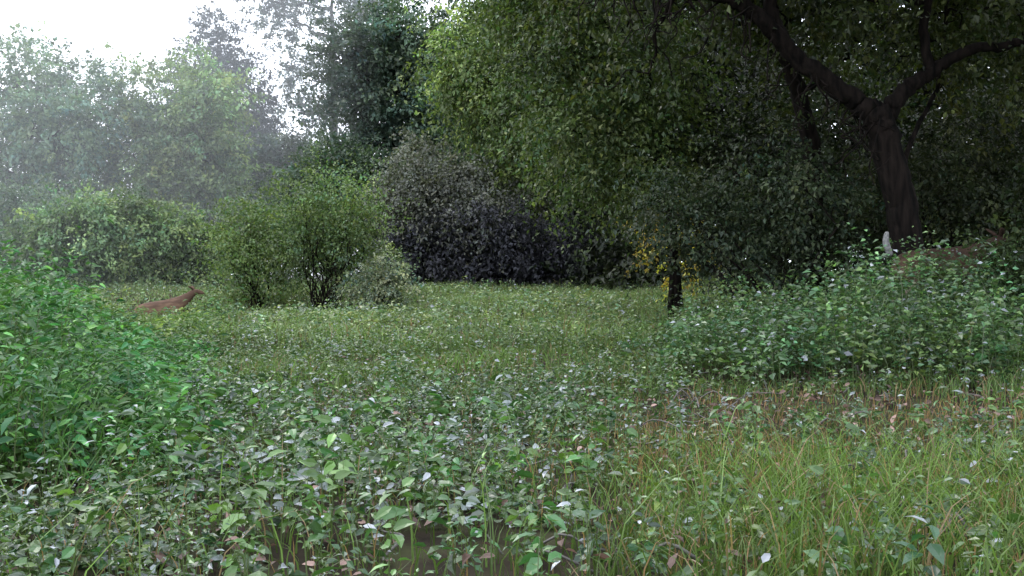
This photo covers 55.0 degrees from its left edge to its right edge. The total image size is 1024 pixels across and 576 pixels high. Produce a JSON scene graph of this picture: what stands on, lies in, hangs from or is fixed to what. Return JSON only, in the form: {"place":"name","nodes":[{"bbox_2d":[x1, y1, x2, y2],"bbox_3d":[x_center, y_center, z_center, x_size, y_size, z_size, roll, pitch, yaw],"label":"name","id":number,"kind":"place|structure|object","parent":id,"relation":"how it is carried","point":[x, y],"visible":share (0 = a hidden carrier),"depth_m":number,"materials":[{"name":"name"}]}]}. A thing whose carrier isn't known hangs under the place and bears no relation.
{"place":"outdoors","nodes":[
{"label":"outdoors","id":0,"kind":"place"},
{"bbox_2d":[0,0,1004,274],"label":"sky","id":1,"kind":"structure","parent":0,"point":[147,27],"materials":[{"name":"white"}]},
{"bbox_2d":[0,265,1023,575],"bbox_3d":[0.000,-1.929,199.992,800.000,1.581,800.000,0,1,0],"label":"ground","id":2,"kind":"structure","parent":0,"point":[422,535],"depth_m":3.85,"materials":[{"name":"green plant"}]},
{"bbox_2d":[0,178,156,286],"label":"dogwood shrub","id":3,"kind":"object","parent":2,"relation":"on","point":[60,233],"visible":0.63,"depth_m":27.33,"materials":[{"name":"green plant"}]},
{"bbox_2d":[0,20,175,238],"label":"ash tree","id":4,"kind":"object","parent":2,"relation":"on","point":[23,149],"visible":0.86,"depth_m":43.46,"materials":[{"name":"green plant"}]},
{"bbox_2d":[0,166,210,282],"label":"dogwood shrub","id":5,"kind":"object","parent":2,"relation":"on","point":[7,205],"visible":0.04,"depth_m":33.58,"materials":[{"name":"green plant"}]},
{"bbox_2d":[0,219,239,495],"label":"nettle patch","id":6,"kind":"object","parent":2,"relation":"on","point":[11,307],"visible":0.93,"depth_m":4.98,"materials":[{"name":"green plant"}]},
{"bbox_2d":[1,267,248,348],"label":"goldenrod patch","id":7,"kind":"object","parent":2,"relation":"on","point":[182,322],"visible":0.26,"depth_m":13.52,"materials":[{"name":"green plant"}]},
{"bbox_2d":[127,286,204,315],"bbox_3d":[-7.389,0.636,21.015,1.738,1.254,0.376,-6,1,-3],"label":"whitetail deer","id":8,"kind":"object","parent":2,"relation":"on","point":[176,302],"visible":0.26,"depth_m":20.91},
{"bbox_2d":[60,35,277,249],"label":"maple tree","id":9,"kind":"object","parent":2,"relation":"on","point":[196,175],"visible":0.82,"depth_m":43.95,"materials":[{"name":"green plant"}]},
{"bbox_2d":[68,177,275,289],"bbox_3d":[-9.782,-0.844,28.504,6.266,4.734,3.843,0,1,0],"label":"dogwood shrub","id":10,"kind":"object","parent":2,"relation":"on","point":[172,253],"visible":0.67,"depth_m":27.75,"materials":[{"name":"green plant"}]},
{"bbox_2d":[149,0,314,280],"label":"spruce tree","id":11,"kind":"object","parent":2,"relation":"on","point":[222,34],"visible":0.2,"depth_m":56.34,"materials":[{"name":"green plant"}]},
{"bbox_2d":[183,170,342,313],"bbox_3d":[-5.893,-0.734,23.460,3.653,4.108,3.426,0,1,-30],"label":"privet shrub","id":12,"kind":"object","parent":2,"relation":"on","point":[244,269],"visible":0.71,"depth_m":23.05,"materials":[{"name":"green plant"}]},
{"bbox_2d":[214,107,337,282],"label":"elm tree","id":13,"kind":"object","parent":2,"relation":"on","point":[271,153],"visible":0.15,"depth_m":48.36,"materials":[{"name":"green plant"}]},
{"bbox_2d":[232,141,419,311],"bbox_3d":[-4.126,-1.224,21.808,4.200,4.164,4.247,0,1,0],"label":"honeysuckle shrub","id":14,"kind":"object","parent":2,"relation":"on","point":[339,227],"visible":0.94,"depth_m":21.62,"materials":[{"name":"green plant"}]},
{"bbox_2d":[231,0,421,148],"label":"cottonwood tree","id":15,"kind":"object","parent":2,"relation":"on","point":[276,5],"visible":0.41,"depth_m":59.63,"materials":[{"name":"green plant"}]},
{"bbox_2d":[242,129,414,282],"bbox_3d":[-5.398,-2.536,32.840,7.451,5.599,6.037,0,1,0],"label":"hawthorn tree","id":16,"kind":"object","parent":2,"relation":"on","point":[358,155],"visible":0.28,"depth_m":32.15,"materials":[{"name":"green plant"}]},
{"bbox_2d":[323,240,424,311],"bbox_3d":[-2.868,0.016,20.483,2.209,2.013,1.947,0,1,0],"label":"gray dogwood shrub","id":17,"kind":"object","parent":2,"relation":"on","point":[381,278],"visible":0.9,"depth_m":20.28,"materials":[{"name":"green plant"}]},
{"bbox_2d":[278,0,562,185],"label":"maple tree","id":18,"kind":"object","parent":2,"relation":"on","point":[370,64],"visible":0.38,"depth_m":40.06,"materials":[{"name":"green plant"}]},
{"bbox_2d":[352,126,566,284],"bbox_3d":[-1.717,-1.911,28.999,5.792,5.881,5.431,0,1,29],"label":"vine covered shrub","id":19,"kind":"object","parent":2,"relation":"on","point":[439,186],"visible":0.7,"depth_m":28.23,"materials":[{"name":"grey plant"}]},
{"bbox_2d":[365,192,626,288],"bbox_3d":[-0.725,-0.492,28.325,8.122,4.430,4.699,0,1,22],"label":"elderberry shrub","id":20,"kind":"object","parent":2,"relation":"on","point":[512,271],"visible":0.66,"depth_m":27.43,"materials":[{"name":"purple plant"}]},
{"bbox_2d":[392,0,610,275],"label":"willow tree","id":21,"kind":"object","parent":2,"relation":"on","point":[477,126],"visible":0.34,"depth_m":30.13,"materials":[{"name":"green plant"}]},
{"bbox_2d":[0,263,1023,575],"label":"ground cover weeds","id":22,"kind":"object","parent":2,"relation":"on","point":[346,459],"visible":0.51,"depth_m":4.09,"materials":[{"name":"green plant"}]},
{"bbox_2d":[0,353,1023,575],"bbox_3d":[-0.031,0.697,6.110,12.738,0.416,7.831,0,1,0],"label":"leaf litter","id":23,"kind":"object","parent":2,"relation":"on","point":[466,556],"visible":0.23,"depth_m":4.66,"materials":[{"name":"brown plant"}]},
{"bbox_2d":[6,176,1023,281],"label":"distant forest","id":24,"kind":"object","parent":2,"relation":"on","point":[429,281],"depth_m":64.56,"materials":[{"name":"green plant"}]},
{"bbox_2d":[393,169,663,284],"bbox_3d":[1.512,-1.327,33.822,12.502,8.202,5.884,0,1,-15],"label":"spicebush shrub","id":25,"kind":"object","parent":2,"relation":"on","point":[580,222],"visible":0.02,"depth_m":32.84,"materials":[{"name":"green plant"}]},
{"bbox_2d":[38,362,1021,575],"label":"fallen twigs","id":26,"kind":"object","parent":2,"relation":"on","point":[602,549],"visible":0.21,"depth_m":4.47,"materials":[{"name":"grey plant"}]},
{"bbox_2d":[414,9,724,219],"bbox_3d":[3.366,-5.091,36.341,15.322,13.888,8.533,0,1,0],"label":"oak tree","id":27,"kind":"object","parent":2,"relation":"on","point":[444,132],"visible":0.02,"depth_m":36.71,"materials":[{"name":"green plant"}]},
{"bbox_2d":[425,0,751,313],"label":"box elder tree","id":28,"kind":"object","parent":2,"relation":"on","point":[592,138],"visible":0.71,"depth_m":15.90,"materials":[{"name":"green plant"}]},
{"bbox_2d":[616,196,719,305],"bbox_3d":[3.029,-0.737,19.161,2.146,2.674,2.359,0,1,0],"label":"yellowing sapling","id":29,"kind":"object","parent":2,"relation":"on","point":[665,283],"visible":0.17,"depth_m":19.24,"materials":[{"name":"yellow plant"}]},
{"bbox_2d":[602,85,744,319],"bbox_3d":[2.522,-1.303,16.225,2.356,4.076,1.941,-1,1,-38],"label":"sapling","id":30,"kind":"object","parent":2,"relation":"on","point":[682,157],"visible":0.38,"depth_m":16.00,"materials":[{"name":"green plant"}]},
{"bbox_2d":[585,85,888,318],"bbox_3d":[3.116,-0.750,13.404,4.066,4.028,3.333,0,1,18],"label":"buckthorn shrub","id":31,"kind":"object","parent":2,"relation":"on","point":[691,211],"visible":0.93,"depth_m":13.10,"materials":[{"name":"green plant"}]},
{"bbox_2d":[496,0,1023,296],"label":"black willow tree","id":32,"kind":"object","parent":2,"relation":"on","point":[971,25],"visible":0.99,"depth_m":12.05,"materials":[{"name":"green plant"}]},
{"bbox_2d":[525,0,1023,292],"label":"hackberry tree","id":33,"kind":"object","parent":2,"relation":"on","point":[615,276],"visible":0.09,"depth_m":23.06,"materials":[{"name":"green plant"}]},
{"bbox_2d":[726,0,886,309],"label":"black cherry tree","id":34,"kind":"object","parent":2,"relation":"on","point":[811,132],"visible":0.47,"depth_m":13.79,"materials":[{"name":"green plant"}]},
{"bbox_2d":[617,222,1023,397],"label":"bramble thicket","id":35,"kind":"object","parent":2,"relation":"on","point":[978,315],"visible":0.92,"depth_m":8.37,"materials":[{"name":"green plant"}]},
{"bbox_2d":[621,24,1023,301],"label":"buckthorn shrub","id":36,"kind":"object","parent":2,"relation":"on","point":[981,130],"visible":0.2,"depth_m":16.11,"materials":[{"name":"green plant"}]},
{"bbox_2d":[822,90,1023,287],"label":"buckthorn shrub","id":37,"kind":"object","parent":2,"relation":"on","point":[955,193],"visible":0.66,"depth_m":13.18,"materials":[{"name":"green plant"}]},
{"bbox_2d":[883,227,1016,315],"bbox_3d":[4.974,-0.065,11.141,1.734,1.244,0.375,0,1,-14],"label":"whitetail deer","id":38,"kind":"object","parent":2,"relation":"on","point":[887,248],"visible":0.27,"depth_m":11.00},
{"bbox_2d":[897,189,1023,313],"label":"raspberry shrub","id":39,"kind":"object","parent":2,"relation":"on","point":[1020,234],"visible":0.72,"depth_m":10.23,"materials":[{"name":"green plant"}]}
]}

